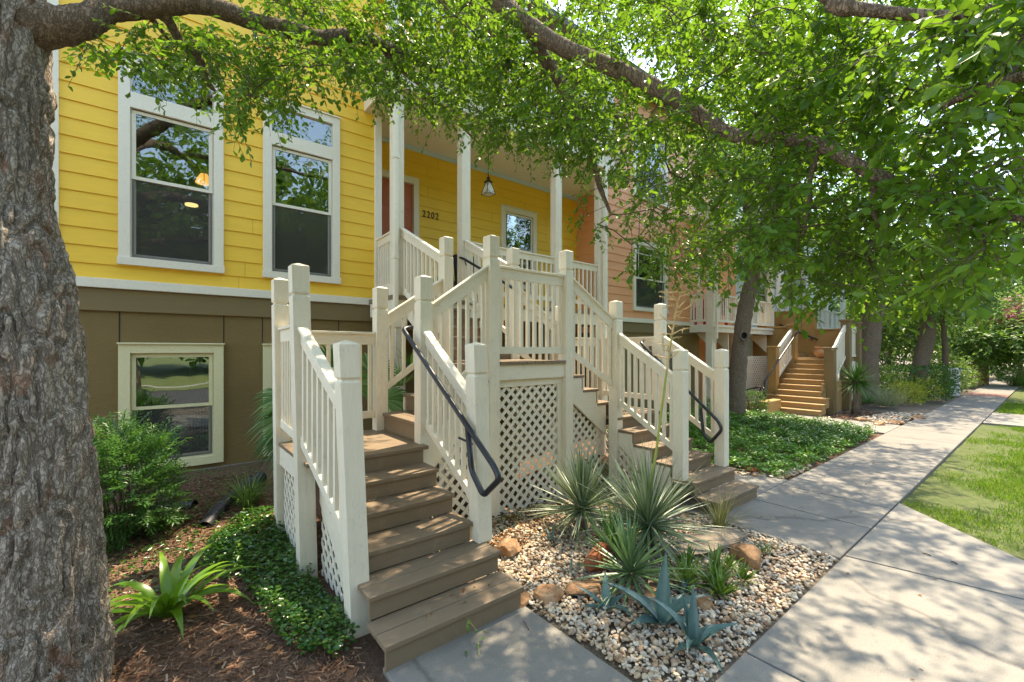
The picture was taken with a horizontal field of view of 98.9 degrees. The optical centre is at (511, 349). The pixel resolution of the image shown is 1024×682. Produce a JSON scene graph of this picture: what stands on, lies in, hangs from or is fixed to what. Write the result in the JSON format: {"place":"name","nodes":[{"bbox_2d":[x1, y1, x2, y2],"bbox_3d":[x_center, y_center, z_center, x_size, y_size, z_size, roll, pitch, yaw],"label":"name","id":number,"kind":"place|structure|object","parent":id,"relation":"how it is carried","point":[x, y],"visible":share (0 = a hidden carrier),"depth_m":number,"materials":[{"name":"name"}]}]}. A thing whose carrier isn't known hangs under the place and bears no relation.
{"place":"outdoors","nodes":[
{"label":"outdoors","id":0,"kind":"place"},
{"bbox_2d":[453,254,473,286],"bbox_3d":[-0.946,-1.375,8.909,0.860,1.050,0.890,0,0,6],"label":"slat chair","id":1,"kind":"object","parent":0,"point":[455,267],"visible":0.06,"depth_m":8.56,"materials":[{"name":"black paint"}]},
{"bbox_2d":[101,414,882,681],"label":"mulch bed","id":2,"kind":"object","parent":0,"point":[373,655],"visible":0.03,"depth_m":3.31,"materials":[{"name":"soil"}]},
{"bbox_2d":[91,409,193,552],"bbox_3d":[-3.795,1.282,4.240,1.189,1.436,1.280,0,0,-39],"label":"leafy shrub","id":3,"kind":"object","parent":2,"relation":"on","point":[116,525],"visible":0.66,"depth_m":4.20,"materials":[{"name":"green plant"}]},
{"bbox_2d":[106,489,236,597],"bbox_3d":[-3.358,1.805,4.278,1.141,0.305,2.214,0,0,-39],"label":"trailing vine sprig","id":4,"kind":"object","parent":2,"relation":"on","point":[190,545],"visible":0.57,"depth_m":4.06,"materials":[{"name":"green plant"}]},
{"bbox_2d":[146,500,198,509],"bbox_3d":[-3.784,1.765,4.868,0.485,0.159,0.179,0,0,-13],"label":"drain pipe","id":5,"kind":"object","parent":2,"relation":"on","point":[190,503],"visible":0.29,"depth_m":4.85,"materials":[{"name":"black plastic"}]},
{"bbox_2d":[108,541,265,637],"bbox_3d":[-2.460,1.806,3.238,1.120,0.506,1.083,0,0,-39],"label":"strap lily","id":6,"kind":"object","parent":2,"relation":"on","point":[170,601],"visible":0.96,"depth_m":3.23,"materials":[{"name":"green plant"}]},
{"bbox_2d":[154,461,269,502],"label":"wall weeds","id":7,"kind":"object","parent":2,"relation":"on","point":[215,482],"depth_m":5.58,"materials":[{"name":"green plant"}]},
{"bbox_2d":[198,471,266,526],"bbox_3d":[-3.209,1.721,5.054,0.213,0.357,1.118,0,0,-1],"label":"drain pipe","id":8,"kind":"object","parent":2,"relation":"on","point":[211,516],"visible":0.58,"depth_m":4.85,"materials":[{"name":"black plastic"}]},
{"bbox_2d":[199,465,273,508],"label":"grass tuft","id":9,"kind":"object","parent":2,"relation":"on","point":[247,498],"visible":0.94,"depth_m":4.99,"materials":[{"name":"green plant"}]},
{"bbox_2d":[116,509,368,681],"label":"fallen leaves","id":10,"kind":"object","parent":2,"relation":"on","point":[269,646],"visible":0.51,"depth_m":3.22,"materials":[{"name":"brown plant"}]},
{"bbox_2d":[201,504,359,656],"bbox_3d":[-2.117,1.831,3.710,0.792,0.293,2.775,0,0,-39],"label":"trailing vine","id":11,"kind":"object","parent":2,"relation":"on","point":[231,541],"visible":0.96,"depth_m":3.56,"materials":[{"name":"green plant"}]},
{"bbox_2d":[246,345,408,478],"bbox_3d":[-2.293,0.822,5.795,2.145,1.830,0.590,0,0,-30],"label":"fan palm","id":12,"kind":"object","parent":2,"relation":"on","point":[395,397],"visible":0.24,"depth_m":5.30,"materials":[{"name":"green plant"}]},
{"bbox_2d":[388,358,412,385],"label":"grass tuft","id":13,"kind":"object","parent":2,"relation":"on","point":[400,382],"visible":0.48,"depth_m":5.87,"materials":[{"name":"green plant"}]},
{"bbox_2d":[397,346,412,366],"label":"grass tuft","id":14,"kind":"object","parent":2,"relation":"on","point":[411,360],"visible":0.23,"depth_m":6.14,"materials":[{"name":"green plant"}]},
{"bbox_2d":[583,542,612,572],"bbox_3d":[0.757,1.891,3.904,0.195,0.281,0.335,0,0,31],"label":"boulder","id":15,"kind":"object","parent":2,"relation":"on","point":[594,554],"visible":0.74,"depth_m":3.81,"materials":[{"name":"red stone"}]},
{"bbox_2d":[689,398,710,437],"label":"shrub","id":16,"kind":"object","parent":2,"relation":"on","point":[698,416],"visible":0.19,"depth_m":9.35,"materials":[{"name":"green plant"}]},
{"bbox_2d":[691,397,737,427],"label":"shrub","id":17,"kind":"object","parent":2,"relation":"on","point":[710,410],"visible":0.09,"depth_m":10.12,"materials":[{"name":"green plant"}]},
{"bbox_2d":[579,404,877,476],"bbox_3d":[4.963,1.683,9.967,7.066,0.567,4.363,0,0,-39],"label":"groundcover bed","id":18,"kind":"object","parent":2,"relation":"on","point":[784,458],"visible":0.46,"depth_m":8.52,"materials":[{"name":"green plant"}]},
{"bbox_2d":[744,465,759,472],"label":"stone","id":19,"kind":"object","parent":2,"relation":"on","point":[753,468],"visible":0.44,"depth_m":6.91,"materials":[{"name":"red stone"}]},
{"bbox_2d":[735,464,811,478],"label":"bed edge pebbles","id":20,"kind":"object","parent":2,"relation":"on","point":[744,472],"visible":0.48,"depth_m":6.84,"materials":[{"name":"beige gravel"}]},
{"bbox_2d":[383,606,631,681],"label":"stair walk","id":21,"kind":"structure","parent":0,"point":[512,648],"depth_m":2.76,"materials":[{"name":"grey concrete"}]},
{"bbox_2d":[464,619,484,655],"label":"seedling","id":22,"kind":"object","parent":21,"relation":"on","point":[476,631],"visible":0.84,"depth_m":2.92,"materials":[{"name":"green plant"}]},
{"bbox_2d":[436,482,849,681],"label":"gravel bed","id":23,"kind":"object","parent":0,"point":[614,663],"visible":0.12,"depth_m":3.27,"materials":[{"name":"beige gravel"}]},
{"bbox_2d":[497,537,520,557],"bbox_3d":[-0.018,1.899,4.205,0.215,0.202,0.293,0,0,21],"label":"stone","id":24,"kind":"object","parent":23,"relation":"on","point":[509,547],"visible":0.91,"depth_m":4.10,"materials":[{"name":"beige stone"}]},
{"bbox_2d":[492,506,531,536],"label":"creeper","id":25,"kind":"object","parent":23,"relation":"on","point":[508,520],"visible":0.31,"depth_m":4.97,"materials":[{"name":"green plant"}]},
{"bbox_2d":[518,591,529,608],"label":"stone","id":26,"kind":"object","parent":23,"relation":"on","point":[525,597],"visible":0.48,"depth_m":3.38,"materials":[{"name":"beige stone"}]},
{"bbox_2d":[533,584,564,606],"bbox_3d":[0.299,1.938,3.472,0.267,0.114,0.225,0,0,-39],"label":"flat rock","id":27,"kind":"object","parent":23,"relation":"on","point":[546,593],"visible":0.85,"depth_m":3.41,"materials":[{"name":"beige stone"}]},
{"bbox_2d":[535,527,565,541],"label":"agave","id":28,"kind":"object","parent":23,"relation":"on","point":[552,537],"visible":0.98,"depth_m":4.47,"materials":[{"name":"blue plant"}]},
{"bbox_2d":[490,493,614,547],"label":"leaf litter","id":29,"kind":"object","parent":23,"relation":"on","point":[504,534],"visible":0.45,"depth_m":4.86,"materials":[{"name":"brown plant"}]},
{"bbox_2d":[557,557,580,574],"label":"agave","id":30,"kind":"object","parent":23,"relation":"on","point":[570,568],"visible":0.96,"depth_m":3.82,"materials":[{"name":"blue plant"}]},
{"bbox_2d":[521,443,629,550],"bbox_3d":[0.754,1.530,4.717,1.427,1.087,1.394,0,0,24],"label":"yucca","id":31,"kind":"object","parent":23,"relation":"on","point":[575,491],"visible":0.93,"depth_m":4.69,"materials":[{"name":"green plant"}]},
{"bbox_2d":[565,579,602,594],"bbox_3d":[0.591,1.920,3.520,0.355,0.111,0.208,0,0,-15],"label":"flat rock","id":32,"kind":"object","parent":23,"relation":"on","point":[594,586],"visible":0.89,"depth_m":3.47,"materials":[{"name":"beige stone"}]},
{"bbox_2d":[574,572,634,619],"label":"agave","id":33,"kind":"object","parent":23,"relation":"on","point":[606,592],"visible":0.96,"depth_m":3.32,"materials":[{"name":"blue plant"}]},
{"bbox_2d":[572,500,653,553],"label":"yucca","id":34,"kind":"object","parent":23,"relation":"on","point":[611,526],"visible":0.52,"depth_m":4.13,"materials":[{"name":"green plant"}]},
{"bbox_2d":[569,503,698,626],"bbox_3d":[0.982,1.631,3.612,1.081,0.695,1.074,0,0,-39],"label":"yucca","id":35,"kind":"object","parent":23,"relation":"on","point":[625,556],"visible":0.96,"depth_m":3.59,"materials":[{"name":"green plant"}]},
{"bbox_2d":[561,276,736,577],"bbox_3d":[1.346,0.706,4.260,1.597,2.941,1.582,0,0,34],"label":"yucca","id":36,"kind":"object","parent":23,"relation":"on","point":[649,505],"visible":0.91,"depth_m":4.20,"materials":[{"name":"green plant"}]},
{"bbox_2d":[644,584,656,603],"bbox_3d":[1.119,1.937,3.417,0.186,0.139,0.285,0,0,-1],"label":"stone","id":37,"kind":"object","parent":23,"relation":"on","point":[648,592],"visible":0.24,"depth_m":3.42,"materials":[{"name":"beige stone"}]},
{"bbox_2d":[600,552,706,624],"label":"agave","id":38,"kind":"object","parent":23,"relation":"on","point":[657,612],"visible":0.84,"depth_m":3.14,"materials":[{"name":"blue plant"}]},
{"bbox_2d":[670,578,698,592],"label":"agave","id":39,"kind":"object","parent":23,"relation":"on","point":[685,587],"visible":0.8,"depth_m":3.51,"materials":[{"name":"blue plant"}]},
{"bbox_2d":[643,585,738,672],"bbox_3d":[1.132,1.776,2.872,0.574,0.329,0.518,0,0,39],"label":"agave","id":40,"kind":"object","parent":23,"relation":"on","point":[696,636],"visible":1,"depth_m":2.90,"materials":[{"name":"blue plant"}]},
{"bbox_2d":[664,528,746,555],"bbox_3d":[1.933,1.906,4.330,1.092,0.154,0.364,0,0,-39],"label":"slab rock","id":41,"kind":"object","parent":23,"relation":"on","point":[735,536],"visible":0.73,"depth_m":4.27,"materials":[{"name":"grey stone"}]},
{"bbox_2d":[696,596,714,609],"bbox_3d":[1.475,1.941,3.333,0.171,0.079,0.135,0,0,-39],"label":"stone","id":42,"kind":"object","parent":23,"relation":"on","point":[705,603],"visible":0.73,"depth_m":3.30,"materials":[{"name":"beige stone"}]},
{"bbox_2d":[660,541,762,599],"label":"aloe clump","id":43,"kind":"object","parent":23,"relation":"on","point":[715,579],"visible":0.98,"depth_m":3.60,"materials":[{"name":"green plant"}]},
{"bbox_2d":[680,478,768,537],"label":"grass tuft","id":44,"kind":"object","parent":23,"relation":"on","point":[721,519],"visible":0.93,"depth_m":4.80,"materials":[{"name":"green plant"}]},
{"bbox_2d":[730,543,761,570],"bbox_3d":[2.180,1.893,4.035,0.226,0.217,0.367,0,0,-12],"label":"stone","id":45,"kind":"object","parent":23,"relation":"on","point":[751,553],"visible":0.78,"depth_m":3.95,"materials":[{"name":"beige stone"}]},
{"bbox_2d":[746,537,775,555],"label":"grass tuft","id":46,"kind":"object","parent":23,"relation":"on","point":[765,547],"visible":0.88,"depth_m":4.20,"materials":[{"name":"green plant"}]},
{"bbox_2d":[659,473,787,518],"bbox_3d":[2.880,2.020,6.243,2.387,0.140,1.070,0,0,-39],"label":"side walk pad","id":47,"kind":"object","parent":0,"point":[765,483],"visible":0.11,"depth_m":6.11,"materials":[{"name":"grey concrete"}]},
{"bbox_2d":[746,389,770,413],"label":"boxwood","id":48,"kind":"object","parent":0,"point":[759,399],"visible":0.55,"depth_m":12.79,"materials":[{"name":"green plant"}]},
{"bbox_2d":[545,0,1023,352],"label":"sky","id":49,"kind":"structure","parent":0,"point":[563,2],"materials":[{"name":"white"}]},
{"bbox_2d":[781,414,900,433],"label":"stair path","id":50,"kind":"structure","parent":0,"point":[884,429],"depth_m":11.36,"materials":[{"name":"concrete"}]},
{"bbox_2d":[702,354,1023,423],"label":"ground","id":51,"kind":"structure","parent":0,"point":[926,407],"depth_m":15.82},
{"bbox_2d":[47,0,634,480],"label":"yellow house","id":52,"kind":"structure","parent":51,"relation":"on","point":[175,314],"depth_m":6.58,"materials":[{"name":"paint"}]},
{"bbox_2d":[117,47,224,273],"bbox_3d":[-4.571,-2.451,5.921,1.139,2.742,0.202,0,0,-39],"label":"window","id":53,"kind":"structure","parent":52,"relation":"in","point":[127,117],"depth_m":5.80,"materials":[{"name":"paint"}]},
{"bbox_2d":[117,342,224,475],"bbox_3d":[-4.562,0.749,5.909,1.139,1.682,0.172,0,0,-39],"label":"window","id":54,"kind":"structure","parent":52,"relation":"in","point":[183,383],"depth_m":5.94,"materials":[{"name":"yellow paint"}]},
{"bbox_2d":[195,99,208,185],"bbox_3d":[-4.986,-3.396,7.090,0.240,1.408,0.234,0,0,-39],"label":"pendant lamp","id":55,"kind":"object","parent":52,"relation":"hanging from","point":[202,178],"visible":0.77,"depth_m":7.08,"materials":[{"name":"glass"}]},
{"bbox_2d":[262,344,333,455],"bbox_3d":[-3.306,0.749,6.917,1.139,1.682,0.172,0,0,-39],"label":"window","id":56,"kind":"structure","parent":52,"relation":"in","point":[267,348],"depth_m":6.55,"materials":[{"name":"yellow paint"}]},
{"bbox_2d":[262,97,340,283],"bbox_3d":[-3.316,-2.451,6.929,1.139,2.742,0.202,0,0,-39],"label":"window","id":57,"kind":"structure","parent":52,"relation":"in","point":[331,152],"depth_m":6.94,"materials":[{"name":"paint"}]},
{"bbox_2d":[382,177,411,292],"bbox_3d":[-2.349,-2.135,8.860,0.710,2.550,0.062,0,0,-39],"label":"door","id":58,"kind":"structure","parent":52,"relation":"in","point":[385,182],"depth_m":8.76,"materials":[{"name":"wood"}]},
{"bbox_2d":[481,151,494,196],"bbox_3d":[-0.484,-3.682,8.973,0.216,1.016,0.217,0,0,-39],"label":"porch lantern","id":59,"kind":"object","parent":52,"relation":"hanging from","point":[488,190],"visible":0.86,"depth_m":8.94,"materials":[{"name":"white glass"}]},
{"bbox_2d":[500,204,537,289],"bbox_3d":[0.145,-2.486,10.849,1.154,1.972,0.202,0,0,-39],"label":"window","id":60,"kind":"structure","parent":52,"relation":"in","point":[523,230],"depth_m":10.87,"materials":[{"name":"paint"}]},
{"bbox_2d":[0,0,1023,681],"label":"shade tree","id":61,"kind":"object","parent":51,"relation":"on","point":[56,622],"visible":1,"depth_m":2.48,"materials":[{"name":"green plant"}]},
{"bbox_2d":[271,228,758,677],"bbox_3d":[-0.031,0.065,5.733,5.410,3.967,4.060,0,0,-39],"label":"front stoop","id":62,"kind":"object","parent":51,"relation":"on","point":[452,403],"visible":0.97,"depth_m":4.54,"materials":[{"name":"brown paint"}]},
{"bbox_2d":[577,60,773,408],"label":"orange house","id":63,"kind":"structure","parent":51,"relation":"on","point":[640,299],"depth_m":13.23,"materials":[{"name":"paint"}]},
{"bbox_2d":[632,240,668,313],"bbox_3d":[4.012,-2.111,12.813,1.724,2.022,0.202,0,0,-39],"label":"window","id":64,"kind":"structure","parent":63,"relation":"in","point":[645,297],"depth_m":12.72,"materials":[{"name":"paint"}]},
{"bbox_2d":[633,134,668,207],"bbox_3d":[4.012,-5.311,12.813,1.724,2.022,0.202,0,0,-39],"label":"window","id":65,"kind":"structure","parent":63,"relation":"in","point":[661,169],"depth_m":12.97,"materials":[{"name":"paint"}]},
{"bbox_2d":[736,190,845,392],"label":"pale house","id":66,"kind":"structure","parent":51,"relation":"on","point":[825,313],"depth_m":20.53,"materials":[{"name":"paint"}]},
{"bbox_2d":[755,273,766,314],"bbox_3d":[11.450,-2.561,20.240,1.324,1.922,0.172,0,0,-39],"label":"window","id":67,"kind":"structure","parent":66,"relation":"in","point":[763,293],"depth_m":20.42,"materials":[{"name":"paint"}]},
{"bbox_2d":[746,301,862,416],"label":"tan staircase","id":68,"kind":"structure","parent":51,"relation":"on","point":[801,377],"depth_m":14.66,"materials":[{"name":"paint"}]},
{"bbox_2d":[814,347,829,357],"bbox_3d":[10.851,0.095,15.316,0.500,0.390,0.495,0,0,-39],"label":"flower pot","id":69,"kind":"object","parent":68,"relation":"on","point":[818,352],"visible":0.66,"depth_m":15.20,"materials":[{"name":"ceramic"}]},
{"bbox_2d":[659,40,996,418],"bbox_3d":[6.978,-3.373,10.994,7.539,10.972,7.379,0,0,-10],"label":"street tree","id":70,"kind":"object","parent":51,"relation":"on","point":[739,362],"visible":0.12,"depth_m":12.10,"materials":[{"name":"green plant"}]},
{"bbox_2d":[824,408,885,420],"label":"mulch chips","id":71,"kind":"object","parent":51,"relation":"on","point":[867,413],"visible":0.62,"depth_m":13.33,"materials":[{"name":"brown wood"}]},
{"bbox_2d":[836,357,885,414],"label":"tree yucca","id":72,"kind":"object","parent":71,"relation":"on","point":[856,383],"visible":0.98,"depth_m":13.47,"materials":[{"name":"green plant"}]},
{"bbox_2d":[859,392,879,403],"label":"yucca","id":73,"kind":"object","parent":51,"relation":"on","point":[868,400],"visible":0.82,"depth_m":14.87,"materials":[{"name":"green plant"}]},
{"bbox_2d":[812,281,955,365],"bbox_3d":[19.853,-1.813,24.659,8.088,7.761,8.230,0,0,15],"label":"street tree","id":74,"kind":"object","parent":51,"relation":"on","point":[892,335],"visible":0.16,"depth_m":22.50,"materials":[{"name":"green plant"}]},
{"bbox_2d":[854,411,922,424],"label":"bed pebbles","id":75,"kind":"object","parent":51,"relation":"on","point":[891,415],"visible":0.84,"depth_m":12.54,"materials":[{"name":"beige gravel"}]},
{"bbox_2d":[805,118,980,405],"bbox_3d":[14.053,-2.928,16.741,6.765,9.966,5.664,0,0,-16],"label":"street tree","id":76,"kind":"object","parent":51,"relation":"on","point":[871,354],"visible":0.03,"depth_m":16.19,"materials":[{"name":"green plant"}]},
{"bbox_2d":[879,351,907,390],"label":"shrub","id":77,"kind":"object","parent":51,"relation":"on","point":[882,360],"visible":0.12,"depth_m":21.06,"materials":[{"name":"green plant"}]},
{"bbox_2d":[879,363,910,398],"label":"shrub","id":78,"kind":"object","parent":51,"relation":"on","point":[892,377],"visible":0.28,"depth_m":17.17,"materials":[{"name":"green plant"}]},
{"bbox_2d":[866,382,925,406],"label":"fountain grass","id":79,"kind":"object","parent":51,"relation":"on","point":[889,402],"depth_m":15.04,"materials":[{"name":"green plant"}]},
{"bbox_2d":[838,249,973,377],"bbox_3d":[26.331,-3.194,30.715,10.038,10.513,10.178,0,0,-39],"label":"street tree","id":80,"kind":"object","parent":51,"relation":"on","point":[887,354],"visible":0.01,"depth_m":30.72,"materials":[{"name":"green plant"}]},
{"bbox_2d":[886,379,930,404],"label":"yellow shrub","id":81,"kind":"object","parent":51,"relation":"on","point":[915,388],"visible":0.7,"depth_m":16.02,"materials":[{"name":"green plant"}]},
{"bbox_2d":[890,378,930,397],"bbox_3d":[14.521,1.336,16.075,1.214,0.828,1.384,0,0,-39],"label":"yellow spray","id":82,"kind":"object","parent":81,"relation":"attached to","point":[911,389],"visible":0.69,"depth_m":16.07,"materials":[{"name":"green plant"}]},
{"bbox_2d":[911,415,925,419],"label":"stone","id":83,"kind":"object","parent":51,"relation":"on","point":[918,417],"visible":0.7,"depth_m":12.47,"materials":[{"name":"beige stone"}]},
{"bbox_2d":[879,362,967,401],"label":"clipped hedge","id":84,"kind":"object","parent":51,"relation":"on","point":[944,383],"visible":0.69,"depth_m":17.02,"materials":[{"name":"green plant"}]},
{"bbox_2d":[905,377,947,401],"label":"yellow shrub","id":85,"kind":"object","parent":51,"relation":"on","point":[931,389],"visible":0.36,"depth_m":16.98,"materials":[{"name":"green plant"}]},
{"bbox_2d":[917,376,947,394],"bbox_3d":[16.175,1.303,17.046,1.407,0.894,1.456,0,0,6],"label":"yellow spray","id":86,"kind":"object","parent":85,"relation":"attached to","point":[929,386],"visible":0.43,"depth_m":17.06,"materials":[{"name":"green plant"}]},
{"bbox_2d":[838,222,1023,368],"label":"woodland","id":87,"kind":"object","parent":51,"relation":"on","point":[1021,286],"visible":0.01,"depth_m":43.33,"materials":[{"name":"green plant"}]},
{"bbox_2d":[859,184,1023,400],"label":"street tree","id":88,"kind":"object","parent":51,"relation":"on","point":[924,349],"visible":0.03,"depth_m":17.75,"materials":[{"name":"green plant"}]},
{"bbox_2d":[906,341,990,380],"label":"shrub","id":89,"kind":"object","parent":51,"relation":"on","point":[941,362],"visible":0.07,"depth_m":27.39,"materials":[{"name":"green plant"}]},
{"bbox_2d":[928,352,979,388],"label":"shrub","id":90,"kind":"object","parent":51,"relation":"on","point":[939,356],"visible":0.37,"depth_m":21.18,"materials":[{"name":"green plant"}]},
{"bbox_2d":[948,368,962,395],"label":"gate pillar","id":91,"kind":"structure","parent":51,"relation":"on","point":[957,387],"depth_m":18.98,"materials":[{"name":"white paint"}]},
{"bbox_2d":[903,289,1011,394],"bbox_3d":[20.444,-0.831,20.585,4.068,5.942,4.057,0,0,-39],"label":"street tree","id":92,"kind":"object","parent":51,"relation":"on","point":[945,347],"visible":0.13,"depth_m":19.98,"materials":[{"name":"green plant"}]},
{"bbox_2d":[938,363,989,386],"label":"shrub","id":93,"kind":"object","parent":51,"relation":"on","point":[980,375],"visible":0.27,"depth_m":23.19,"materials":[{"name":"green plant"}]},
{"bbox_2d":[916,286,1023,385],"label":"street tree","id":94,"kind":"object","parent":51,"relation":"on","point":[998,346],"visible":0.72,"depth_m":23.14,"materials":[{"name":"green plant"}]},
{"bbox_2d":[965,392,1010,397],"bbox_3d":[20.644,1.972,19.011,2.000,0.056,1.240,0,0,-39],"label":"brick crossing","id":95,"kind":"object","parent":51,"relation":"on","point":[988,394],"visible":0.83,"depth_m":19.03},
{"bbox_2d":[961,270,1023,376],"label":"street tree","id":96,"kind":"object","parent":51,"relation":"on","point":[1022,293],"visible":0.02,"depth_m":30.25,"materials":[{"name":"green plant"}]},
{"bbox_2d":[974,292,1023,384],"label":"blossom tree","id":97,"kind":"object","parent":51,"relation":"on","point":[1009,316],"visible":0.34,"depth_m":23.87,"materials":[{"name":"green plant"}]},
{"bbox_2d":[983,412,1023,427],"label":"kerb crossing","id":98,"kind":"object","parent":51,"relation":"on","point":[1004,419],"visible":0.76,"depth_m":12.07,"materials":[{"name":"concrete"}]},
{"bbox_2d":[989,363,1023,379],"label":"shrub","id":99,"kind":"object","parent":51,"relation":"on","point":[992,372],"visible":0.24,"depth_m":29.03,"materials":[{"name":"green plant"}]},
{"bbox_2d":[713,369,1023,559],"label":"pavement","id":100,"kind":"structure","parent":0,"point":[813,512],"depth_m":6.39,"materials":[{"name":"grey concrete"}]},
{"bbox_2d":[991,368,1023,385],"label":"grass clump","id":101,"kind":"object","parent":100,"relation":"on","point":[1019,381],"visible":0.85,"depth_m":23.39,"materials":[{"name":"green plant"}]},
{"bbox_2d":[715,503,1023,681],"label":"pavement","id":102,"kind":"structure","parent":0,"point":[962,620],"depth_m":3.18,"materials":[{"name":"concrete"}]},
{"bbox_2d":[901,424,1023,559],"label":"lawn","id":103,"kind":"structure","parent":0,"point":[949,496],"depth_m":6.13,"materials":[{"name":"plant"}]},
{"bbox_2d":[994,386,1023,414],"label":"lawn","id":104,"kind":"structure","parent":0,"point":[1017,395],"depth_m":18.16,"materials":[{"name":"plant"}]},
{"bbox_2d":[997,401,1023,414],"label":"lawn grass","id":105,"kind":"structure","parent":0,"point":[1007,407],"depth_m":14.56,"materials":[{"name":"green plant"}]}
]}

